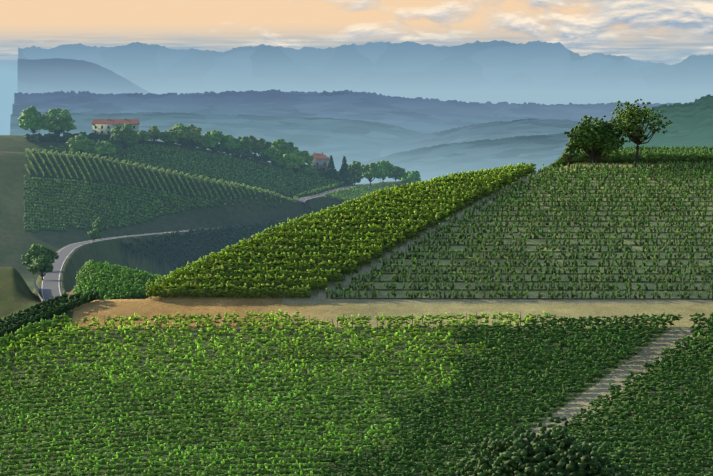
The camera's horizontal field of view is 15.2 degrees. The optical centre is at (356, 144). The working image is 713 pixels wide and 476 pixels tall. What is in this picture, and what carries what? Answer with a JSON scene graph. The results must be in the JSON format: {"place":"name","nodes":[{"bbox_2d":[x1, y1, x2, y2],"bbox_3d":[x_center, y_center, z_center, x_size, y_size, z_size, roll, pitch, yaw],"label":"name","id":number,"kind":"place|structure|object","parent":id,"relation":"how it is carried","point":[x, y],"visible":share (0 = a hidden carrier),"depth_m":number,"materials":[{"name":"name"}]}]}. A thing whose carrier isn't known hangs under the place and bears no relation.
{"place":"outdoors","nodes":[
{"label":"outdoors","id":0,"kind":"place"},
{"bbox_2d":[17,58,154,94],"bbox_3d":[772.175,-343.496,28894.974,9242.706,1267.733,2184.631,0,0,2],"label":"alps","id":1,"kind":"structure","parent":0,"point":[42,76],"depth_m":29558.43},
{"bbox_2d":[41,183,374,301],"bbox_3d":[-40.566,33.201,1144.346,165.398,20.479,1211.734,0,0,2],"label":"road asphalt","id":2,"kind":"structure","parent":0,"point":[50,286],"depth_m":973.91,"materials":[{"name":"grey asphalt"}]},
{"bbox_2d":[59,185,357,294],"bbox_3d":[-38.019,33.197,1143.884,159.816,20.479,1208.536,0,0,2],"label":"road edge line","id":3,"kind":"object","parent":2,"relation":"on","point":[114,238],"visible":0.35,"depth_m":1021.97,"materials":[{"name":"white paint"}]},
{"bbox_2d":[10,112,424,167],"bbox_3d":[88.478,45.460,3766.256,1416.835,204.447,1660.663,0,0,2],"label":"hill","id":4,"kind":"structure","parent":0,"point":[351,141],"depth_m":4413.06,"materials":[{"name":"blue"}]},
{"bbox_2d":[12,102,610,133],"bbox_3d":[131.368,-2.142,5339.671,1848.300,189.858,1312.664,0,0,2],"label":"hill","id":5,"kind":"structure","parent":0,"point":[427,122],"depth_m":5928.40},
{"bbox_2d":[14,89,674,119],"bbox_3d":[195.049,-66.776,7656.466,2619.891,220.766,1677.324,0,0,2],"label":"ridge","id":6,"kind":"structure","parent":0,"point":[354,101],"depth_m":8333.72,"materials":[{"name":"blue"}]},
{"bbox_2d":[0,135,712,475],"bbox_3d":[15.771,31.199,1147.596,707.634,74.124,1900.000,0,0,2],"label":"terrain hills","id":7,"kind":"structure","parent":0,"point":[18,291],"depth_m":530.59,"materials":[{"name":"green plant"}]},
{"bbox_2d":[0,313,68,349],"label":"vine row","id":8,"kind":"object","parent":7,"relation":"on","point":[28,329],"visible":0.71,"depth_m":511.19,"materials":[{"name":"green plant"}]},
{"bbox_2d":[34,280,43,300],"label":"retaining wall","id":9,"kind":"structure","parent":7,"relation":"on","point":[36,287],"depth_m":769.00,"materials":[{"name":"grey concrete"}]},
{"bbox_2d":[0,289,99,336],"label":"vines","id":10,"kind":"object","parent":7,"relation":"on","point":[35,314],"visible":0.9,"depth_m":523.94,"materials":[{"name":"green plant"}]},
{"bbox_2d":[92,124,138,140],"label":"house walls","id":11,"kind":"structure","parent":7,"relation":"on","point":[104,129],"depth_m":1554.18,"materials":[{"name":"beige paint"}]},
{"bbox_2d":[91,119,139,123],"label":"roof","id":12,"kind":"structure","parent":11,"relation":"on","point":[115,121],"depth_m":1555.85,"materials":[{"name":"red tile"}]},
{"bbox_2d":[95,126,137,132],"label":"windows","id":13,"kind":"structure","parent":11,"relation":"in","point":[108,128],"depth_m":1554.19,"materials":[{"name":"grey glass"}]},
{"bbox_2d":[73,260,162,299],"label":"vines","id":14,"kind":"object","parent":7,"relation":"on","point":[121,282],"visible":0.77,"depth_m":742.91,"materials":[{"name":"green plant"}]},
{"bbox_2d":[23,175,281,231],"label":"vines","id":15,"kind":"object","parent":7,"relation":"on","point":[35,183],"visible":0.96,"depth_m":1358.11,"materials":[{"name":"green plant"}]},
{"bbox_2d":[24,148,297,203],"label":"vines","id":16,"kind":"object","parent":7,"relation":"on","point":[85,155],"visible":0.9,"depth_m":1392.31,"materials":[{"name":"green plant"}]},
{"bbox_2d":[50,143,344,197],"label":"vines","id":17,"kind":"object","parent":7,"relation":"on","point":[275,178],"visible":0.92,"depth_m":1539.17,"materials":[{"name":"green plant"}]},
{"bbox_2d":[120,218,295,267],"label":"vines","id":18,"kind":"object","parent":7,"relation":"on","point":[241,230],"visible":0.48,"depth_m":1336.99,"materials":[{"name":"green plant"}]},
{"bbox_2d":[17,105,420,279],"bbox_3d":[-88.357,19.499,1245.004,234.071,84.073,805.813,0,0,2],"label":"trees","id":19,"kind":"object","parent":7,"relation":"on","point":[286,155],"visible":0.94,"depth_m":1554.57,"materials":[{"name":"green plant"}]},
{"bbox_2d":[286,168,339,174],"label":"road hedge","id":20,"kind":"object","parent":7,"relation":"on","point":[291,170],"depth_m":1563.70,"materials":[{"name":"green plant"}]},
{"bbox_2d":[307,159,328,172],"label":"house walls","id":21,"kind":"structure","parent":7,"relation":"on","point":[320,161],"depth_m":1576.75,"materials":[{"name":"white paint"}]},
{"bbox_2d":[310,153,328,166],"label":"roof","id":22,"kind":"structure","parent":21,"relation":"on","point":[319,156],"depth_m":1577.24,"materials":[{"name":"red tile"}]},
{"bbox_2d":[150,169,493,298],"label":"posts","id":23,"kind":"object","parent":7,"relation":"on","point":[331,240],"visible":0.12,"depth_m":547.34,"materials":[{"name":"brown wood"}]},
{"bbox_2d":[146,162,535,296],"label":"vines","id":24,"kind":"object","parent":7,"relation":"on","point":[461,190],"visible":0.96,"depth_m":549.14,"materials":[{"name":"green plant"}]},
{"bbox_2d":[1,312,710,475],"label":"posts","id":25,"kind":"object","parent":7,"relation":"on","point":[316,393],"visible":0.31,"depth_m":475.11,"materials":[{"name":"brown wood"}]},
{"bbox_2d":[0,310,712,475],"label":"vines","id":26,"kind":"object","parent":7,"relation":"on","point":[163,409],"visible":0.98,"depth_m":473.56,"materials":[{"name":"green plant"}]},
{"bbox_2d":[325,182,395,201],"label":"vines","id":27,"kind":"object","parent":7,"relation":"on","point":[349,193],"visible":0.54,"depth_m":1493.58,"materials":[{"name":"green plant"}]},
{"bbox_2d":[318,312,712,475],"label":"vines","id":28,"kind":"object","parent":7,"relation":"on","point":[558,333],"visible":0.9,"depth_m":466.65,"materials":[{"name":"green plant"}]},
{"bbox_2d":[326,160,712,298],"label":"vines","id":29,"kind":"object","parent":7,"relation":"on","point":[698,173],"visible":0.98,"depth_m":551.25,"materials":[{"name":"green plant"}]},
{"bbox_2d":[331,168,712,299],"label":"grass strips","id":30,"kind":"object","parent":7,"relation":"on","point":[574,245],"depth_m":545.36,"materials":[{"name":"green plant"}]},
{"bbox_2d":[447,417,639,475],"bbox_3d":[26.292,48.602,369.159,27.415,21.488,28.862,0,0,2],"label":"bush","id":31,"kind":"object","parent":7,"relation":"on","point":[522,456],"depth_m":365.67,"materials":[{"name":"green plant"}]},
{"bbox_2d":[560,99,672,167],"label":"trees","id":32,"kind":"object","parent":7,"relation":"on","point":[587,134],"depth_m":599.93,"materials":[{"name":"green plant"}]},
{"bbox_2d":[531,145,712,173],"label":"vines","id":33,"kind":"object","parent":7,"relation":"on","point":[666,154],"visible":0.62,"depth_m":618.65,"materials":[{"name":"green plant"}]},
{"bbox_2d":[0,0,712,134],"label":"sky","id":34,"kind":"structure","parent":0,"point":[668,32],"materials":[{"name":"beige"}]},
{"bbox_2d":[18,40,712,104],"bbox_3d":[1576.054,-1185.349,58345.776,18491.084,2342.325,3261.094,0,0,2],"label":"mountain range","id":35,"kind":"structure","parent":0,"point":[536,72],"depth_m":59069.96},
{"bbox_2d":[330,132,573,183],"bbox_3d":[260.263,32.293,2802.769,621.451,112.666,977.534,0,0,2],"label":"hill","id":36,"kind":"structure","parent":0,"point":[429,163],"depth_m":3122.33,"materials":[{"name":"blue"}]},
{"bbox_2d":[380,118,593,156],"bbox_3d":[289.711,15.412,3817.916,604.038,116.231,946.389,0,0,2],"label":"hill","id":37,"kind":"structure","parent":0,"point":[504,129],"depth_m":4172.08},
{"bbox_2d":[554,94,712,161],"bbox_3d":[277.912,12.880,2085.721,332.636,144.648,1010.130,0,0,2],"label":"hill forest","id":38,"kind":"object","parent":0,"point":[691,125],"visible":0.25,"depth_m":2377.81,"materials":[{"name":"green plant"}]}
]}

